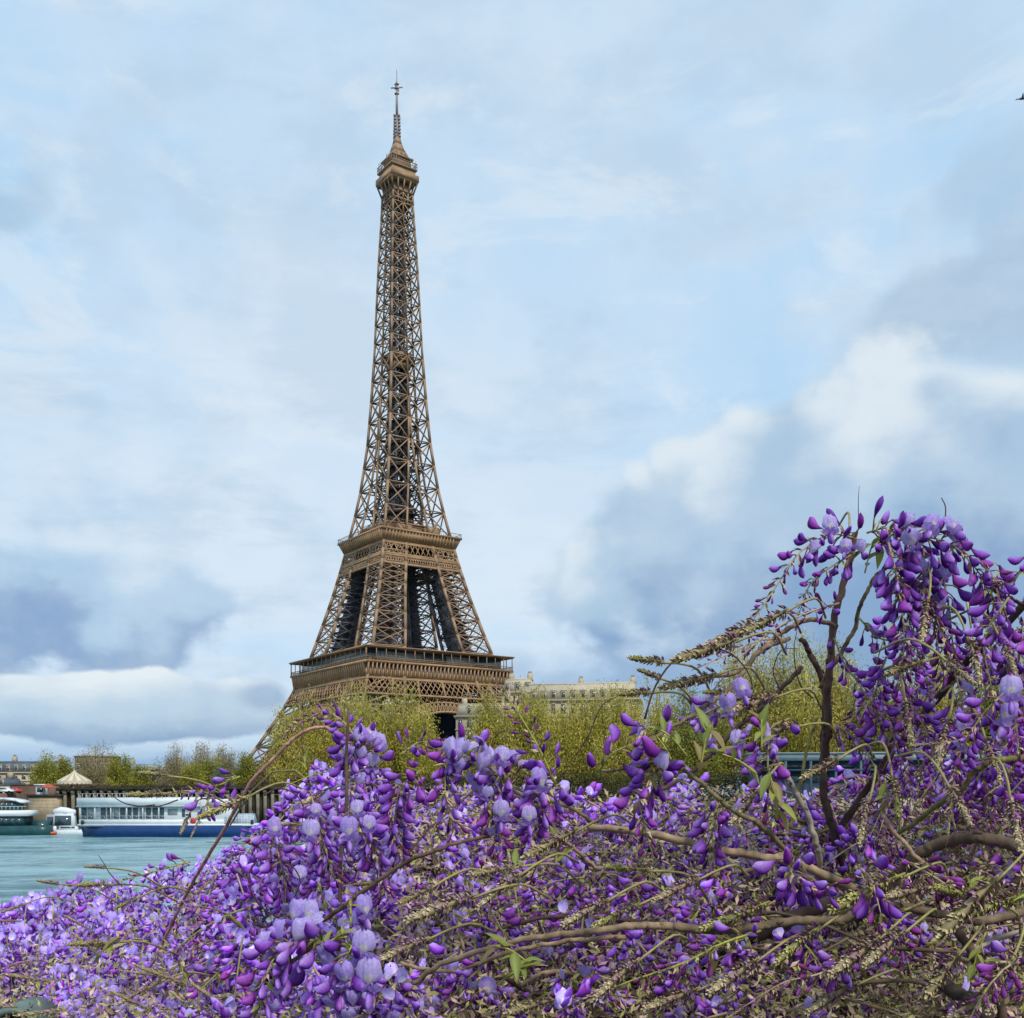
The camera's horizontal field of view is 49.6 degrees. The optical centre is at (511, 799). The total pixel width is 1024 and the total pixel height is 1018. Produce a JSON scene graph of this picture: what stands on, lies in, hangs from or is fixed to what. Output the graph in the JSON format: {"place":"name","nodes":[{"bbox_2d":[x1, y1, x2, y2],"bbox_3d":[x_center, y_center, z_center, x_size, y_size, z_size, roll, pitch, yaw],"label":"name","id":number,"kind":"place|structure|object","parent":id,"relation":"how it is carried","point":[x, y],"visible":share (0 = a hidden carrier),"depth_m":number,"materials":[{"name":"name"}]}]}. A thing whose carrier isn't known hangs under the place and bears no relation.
{"place":"outdoors","nodes":[
{"label":"outdoors","id":0,"kind":"place"},
{"bbox_2d":[10,784,109,793],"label":"boundary wall","id":1,"kind":"structure","parent":0,"point":[28,788],"depth_m":285.00,"materials":[{"name":"brown brick"}]},
{"bbox_2d":[24,801,743,824],"bbox_3d":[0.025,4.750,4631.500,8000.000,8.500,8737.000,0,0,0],"label":"ground","id":2,"kind":"structure","parent":0,"point":[26,807],"depth_m":263.00,"materials":[{"name":"brown soil"}]},
{"bbox_2d":[0,770,21,792],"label":"apartment building","id":3,"kind":"structure","parent":2,"relation":"on","point":[8,780],"depth_m":398.07,"materials":[{"name":"stone"}]},
{"bbox_2d":[0,793,27,804],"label":"quay ramp wall","id":4,"kind":"structure","parent":2,"relation":"on","point":[12,795],"depth_m":267.01,"materials":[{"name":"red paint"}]},
{"bbox_2d":[0,787,14,792],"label":"parked car","id":5,"kind":"object","parent":4,"relation":"on","point":[6,789],"visible":1,"depth_m":263.11,"materials":[{"name":"white paint"}]},
{"bbox_2d":[5,787,22,792],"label":"parked car","id":6,"kind":"object","parent":4,"relation":"on","point":[17,790],"visible":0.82,"depth_m":265.40,"materials":[{"name":"red paint"}]},
{"bbox_2d":[0,755,63,783],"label":"apartment building","id":7,"kind":"structure","parent":2,"relation":"on","point":[21,770],"depth_m":430.85,"materials":[{"name":"stone"}]},
{"bbox_2d":[34,784,47,793],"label":"quay kiosk","id":8,"kind":"object","parent":2,"relation":"on","point":[39,790],"visible":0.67,"depth_m":266.00,"materials":[{"name":"white paint"}]},
{"bbox_2d":[22,748,67,783],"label":"tree","id":9,"kind":"object","parent":2,"relation":"on","point":[44,773],"visible":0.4,"depth_m":343.08,"materials":[{"name":"green plant"}]},
{"bbox_2d":[40,783,56,793],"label":"parasol","id":10,"kind":"object","parent":2,"relation":"on","point":[48,785],"visible":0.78,"depth_m":263.94,"materials":[{"name":"red fabric"}]},
{"bbox_2d":[54,754,77,785],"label":"tree","id":11,"kind":"object","parent":2,"relation":"on","point":[65,766],"visible":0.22,"depth_m":348.45,"materials":[{"name":"green plant"}]},
{"bbox_2d":[57,770,91,786],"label":"carousel","id":12,"kind":"object","parent":2,"relation":"on","point":[74,777],"visible":0.62,"depth_m":297.27,"materials":[{"name":"beige fabric"}]},
{"bbox_2d":[73,741,121,786],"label":"bare tree","id":13,"kind":"object","parent":2,"relation":"on","point":[88,770],"visible":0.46,"depth_m":356.40,"materials":[{"name":"brown plant"}]},
{"bbox_2d":[73,755,121,776],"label":"tower block","id":14,"kind":"structure","parent":2,"relation":"on","point":[77,769],"depth_m":505.00,"materials":[{"name":"brown brick"}]},
{"bbox_2d":[102,750,135,787],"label":"tree","id":15,"kind":"object","parent":2,"relation":"on","point":[119,774],"visible":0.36,"depth_m":333.06,"materials":[{"name":"green plant"}]},
{"bbox_2d":[123,765,154,786],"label":"tree","id":16,"kind":"object","parent":2,"relation":"on","point":[138,779],"visible":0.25,"depth_m":320.76,"materials":[{"name":"green plant"}]},
{"bbox_2d":[129,757,180,781],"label":"exhibition hall","id":17,"kind":"structure","parent":2,"relation":"on","point":[151,766],"depth_m":450.47,"materials":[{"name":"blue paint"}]},
{"bbox_2d":[149,760,163,785],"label":"tree","id":18,"kind":"object","parent":2,"relation":"on","point":[157,769],"visible":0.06,"depth_m":398.05,"materials":[{"name":"green plant"}]},
{"bbox_2d":[154,742,190,785],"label":"bare tree","id":19,"kind":"object","parent":2,"relation":"on","point":[174,770],"visible":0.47,"depth_m":378.13,"materials":[{"name":"grey plant"}]},
{"bbox_2d":[174,759,206,786],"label":"tree","id":20,"kind":"object","parent":2,"relation":"on","point":[193,772],"visible":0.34,"depth_m":316.54,"materials":[{"name":"green plant"}]},
{"bbox_2d":[183,741,215,768],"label":"bare tree","id":21,"kind":"object","parent":2,"relation":"on","point":[200,754],"visible":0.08,"depth_m":364.77,"materials":[{"name":"grey plant"}]},
{"bbox_2d":[198,751,232,784],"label":"tree","id":22,"kind":"object","parent":2,"relation":"on","point":[207,769],"visible":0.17,"depth_m":328.12,"materials":[{"name":"green plant"}]},
{"bbox_2d":[208,763,235,785],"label":"tree","id":23,"kind":"object","parent":2,"relation":"on","point":[220,774],"visible":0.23,"depth_m":299.99,"materials":[{"name":"green plant"}]},
{"bbox_2d":[210,742,241,777],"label":"bare tree","id":24,"kind":"object","parent":2,"relation":"on","point":[230,759],"visible":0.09,"depth_m":348.95,"materials":[{"name":"grey plant"}]},
{"bbox_2d":[230,749,262,785],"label":"tree","id":25,"kind":"object","parent":2,"relation":"on","point":[247,772],"visible":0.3,"depth_m":328.20,"materials":[{"name":"green plant"}]},
{"bbox_2d":[247,758,270,786],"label":"bush","id":26,"kind":"object","parent":2,"relation":"on","point":[264,782],"visible":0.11,"depth_m":298.72,"materials":[{"name":"green plant"}]},
{"bbox_2d":[254,697,326,786],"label":"tree","id":27,"kind":"object","parent":2,"relation":"on","point":[287,759],"visible":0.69,"depth_m":273.20,"materials":[{"name":"green plant"}]},
{"bbox_2d":[280,684,345,784],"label":"tree","id":28,"kind":"object","parent":2,"relation":"on","point":[319,732],"visible":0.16,"depth_m":279.18,"materials":[{"name":"green plant"}]},
{"bbox_2d":[309,676,403,783],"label":"tree","id":29,"kind":"object","parent":2,"relation":"on","point":[360,714],"visible":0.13,"depth_m":275.76,"materials":[{"name":"green plant"}]},
{"bbox_2d":[251,70,514,784],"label":"iron lattice tower","id":30,"kind":"structure","parent":2,"relation":"on","point":[459,668],"depth_m":490.34,"materials":[{"name":"metal"}]},
{"bbox_2d":[356,672,438,780],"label":"tree","id":31,"kind":"object","parent":2,"relation":"on","point":[393,741],"visible":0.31,"depth_m":279.55,"materials":[{"name":"green plant"}]},
{"bbox_2d":[392,699,445,785],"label":"tree","id":32,"kind":"object","parent":2,"relation":"on","point":[427,764],"visible":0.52,"depth_m":271.77,"materials":[{"name":"green plant"}]},
{"bbox_2d":[454,696,521,793],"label":"stone building","id":33,"kind":"structure","parent":2,"relation":"on","point":[463,712],"depth_m":327.56,"materials":[{"name":"stone"}]},
{"bbox_2d":[461,676,518,784],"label":"tree","id":34,"kind":"object","parent":2,"relation":"on","point":[490,723],"visible":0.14,"depth_m":279.60,"materials":[{"name":"green plant"}]},
{"bbox_2d":[499,671,534,702],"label":"stone building","id":35,"kind":"structure","parent":2,"relation":"on","point":[516,682],"depth_m":336.75,"materials":[{"name":"stone"}]},
{"bbox_2d":[489,675,574,785],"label":"tree","id":36,"kind":"object","parent":2,"relation":"on","point":[519,740],"visible":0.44,"depth_m":272.68,"materials":[{"name":"green plant"}]},
{"bbox_2d":[370,770,747,802],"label":"hedge","id":37,"kind":"object","parent":2,"relation":"on","point":[615,790],"visible":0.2,"depth_m":264.25,"materials":[{"name":"green plant"}]},
{"bbox_2d":[548,684,603,792],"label":"tree","id":38,"kind":"object","parent":2,"relation":"on","point":[574,721],"visible":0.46,"depth_m":276.94,"materials":[{"name":"green plant"}]},
{"bbox_2d":[520,675,641,799],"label":"stone building","id":39,"kind":"structure","parent":2,"relation":"on","point":[555,695],"depth_m":332.85,"materials":[{"name":"stone"}]},
{"bbox_2d":[561,703,565,712],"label":"window","id":40,"kind":"structure","parent":39,"relation":"in","point":[563,704],"depth_m":332.57,"materials":[{"name":"glass"}]},
{"bbox_2d":[566,677,653,792],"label":"tree","id":41,"kind":"object","parent":2,"relation":"on","point":[601,731],"visible":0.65,"depth_m":273.30,"materials":[{"name":"green plant"}]},
{"bbox_2d":[622,673,694,787],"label":"tree","id":42,"kind":"object","parent":2,"relation":"on","point":[656,721],"visible":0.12,"depth_m":282.93,"materials":[{"name":"green plant"}]},
{"bbox_2d":[652,671,744,791],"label":"tree","id":43,"kind":"object","parent":2,"relation":"on","point":[692,760],"visible":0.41,"depth_m":274.06,"materials":[{"name":"green plant"}]},
{"bbox_2d":[707,639,787,791],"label":"tree","id":44,"kind":"object","parent":2,"relation":"on","point":[739,718],"visible":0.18,"depth_m":279.93,"materials":[{"name":"green plant"}]},
{"bbox_2d":[735,622,850,780],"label":"tree","id":45,"kind":"object","parent":2,"relation":"on","point":[793,706],"visible":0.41,"depth_m":274.47,"materials":[{"name":"green plant"}]},
{"bbox_2d":[802,631,888,751],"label":"tree","id":46,"kind":"object","parent":2,"relation":"on","point":[840,693],"visible":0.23,"depth_m":280.81,"materials":[{"name":"green plant"}]},
{"bbox_2d":[846,653,927,751],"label":"tree","id":47,"kind":"object","parent":2,"relation":"on","point":[879,747],"visible":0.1,"depth_m":275.14,"materials":[{"name":"green plant"}]},
{"bbox_2d":[889,630,979,751],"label":"tree","id":48,"kind":"object","parent":2,"relation":"on","point":[941,704],"visible":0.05,"depth_m":279.10,"materials":[{"name":"green plant"}]},
{"bbox_2d":[941,646,1022,750],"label":"tree","id":49,"kind":"object","parent":2,"relation":"on","point":[985,702],"visible":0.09,"depth_m":274.43,"materials":[{"name":"green plant"}]},
{"bbox_2d":[995,642,1023,724],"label":"tree","id":50,"kind":"object","parent":2,"relation":"on","point":[1021,660],"visible":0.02,"depth_m":283.69,"materials":[{"name":"green plant"}]},
{"bbox_2d":[0,829,1023,1001],"bbox_3d":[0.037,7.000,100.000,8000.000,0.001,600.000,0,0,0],"label":"water","id":51,"kind":"structure","parent":0,"point":[26,861],"depth_m":141.18,"materials":[{"name":"teal liquid"}]},
{"bbox_2d":[0,798,57,834],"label":"houseboat","id":52,"kind":"object","parent":51,"relation":"on","point":[16,818],"visible":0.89,"depth_m":237.35,"materials":[{"name":"teal paint"}]},
{"bbox_2d":[31,820,49,824],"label":"moored boat","id":53,"kind":"object","parent":51,"relation":"on","point":[40,822],"visible":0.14,"depth_m":240.41,"materials":[{"name":"teal paint"}]},
{"bbox_2d":[46,814,53,824],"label":"moored boat","id":54,"kind":"object","parent":51,"relation":"on","point":[49,817],"visible":0.01,"depth_m":246.15,"materials":[{"name":"white paint"}]},
{"bbox_2d":[50,826,56,834],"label":"rubber dinghy","id":55,"kind":"object","parent":51,"relation":"on","point":[54,832],"visible":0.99,"depth_m":239.26,"materials":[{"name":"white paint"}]},
{"bbox_2d":[53,807,81,829],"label":"moored boat","id":56,"kind":"object","parent":51,"relation":"on","point":[64,816],"visible":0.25,"depth_m":243.66,"materials":[{"name":"white paint"}]},
{"bbox_2d":[53,826,82,834],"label":"moored boat","id":57,"kind":"object","parent":51,"relation":"on","point":[68,830],"visible":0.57,"depth_m":239.62,"materials":[{"name":"white paint"}]},
{"bbox_2d":[76,793,264,836],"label":"river boat","id":58,"kind":"object","parent":51,"relation":"on","point":[106,817],"visible":0.85,"depth_m":221.42,"materials":[{"name":"blue paint"}]},
{"bbox_2d":[0,0,1023,795],"label":"sky","id":59,"kind":"structure","parent":0,"point":[697,278],"materials":[{"name":"blue"}]},
{"bbox_2d":[78,823,1001,831],"bbox_3d":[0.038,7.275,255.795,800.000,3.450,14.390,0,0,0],"label":"quay","id":60,"kind":"structure","parent":0,"point":[745,828],"depth_m":248.60,"materials":[{"name":"concrete"}]},
{"bbox_2d":[26,794,63,820],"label":"stone abutment","id":61,"kind":"object","parent":60,"relation":"on","point":[44,805],"visible":0.44,"depth_m":258.50,"materials":[{"name":"stone"}]},
{"bbox_2d":[55,786,479,826],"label":"piled quay wall","id":62,"kind":"structure","parent":60,"relation":"on","point":[258,804],"depth_m":261.61,"materials":[{"name":"concrete"}]},
{"bbox_2d":[57,783,328,791],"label":"hedge","id":63,"kind":"object","parent":62,"relation":"on","point":[123,786],"visible":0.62,"depth_m":261.83,"materials":[{"name":"green plant"}]},
{"bbox_2d":[741,751,1019,820],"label":"quayside pavilion","id":64,"kind":"structure","parent":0,"point":[792,761],"depth_m":251.40,"materials":[{"name":"metal"}]},
{"bbox_2d":[762,762,775,781],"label":"window","id":65,"kind":"structure","parent":64,"relation":"in","point":[764,763],"depth_m":251.40,"materials":[{"name":"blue glass"}]},
{"bbox_2d":[787,762,805,782],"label":"window","id":66,"kind":"structure","parent":64,"relation":"in","point":[790,765],"depth_m":251.40,"materials":[{"name":"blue glass"}]},
{"bbox_2d":[812,762,830,782],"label":"window","id":67,"kind":"structure","parent":64,"relation":"in","point":[815,779],"depth_m":251.40,"materials":[{"name":"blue glass"}]},
{"bbox_2d":[837,762,855,781],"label":"window","id":68,"kind":"structure","parent":64,"relation":"in","point":[845,765],"depth_m":251.40,"materials":[{"name":"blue glass"}]},
{"bbox_2d":[862,762,880,781],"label":"window","id":69,"kind":"structure","parent":64,"relation":"in","point":[863,773],"depth_m":251.40,"materials":[{"name":"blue glass"}]},
{"bbox_2d":[913,762,927,781],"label":"window","id":70,"kind":"structure","parent":64,"relation":"in","point":[915,763],"depth_m":251.40,"materials":[{"name":"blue glass"}]},
{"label":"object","id":71,"kind":"structure","parent":0,"visible":0},
{"bbox_2d":[0,996,59,1017],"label":"rail pipe","id":72,"kind":"object","parent":71,"relation":"on","point":[25,1005],"visible":0.71,"depth_m":1.35,"materials":[{"name":"grey metal"}]},
{"bbox_2d":[0,486,1023,1017],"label":"wisteria vine","id":73,"kind":"object","parent":71,"relation":"on","point":[684,910],"visible":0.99,"depth_m":1.17,"materials":[{"name":"purple plant"}]}
]}

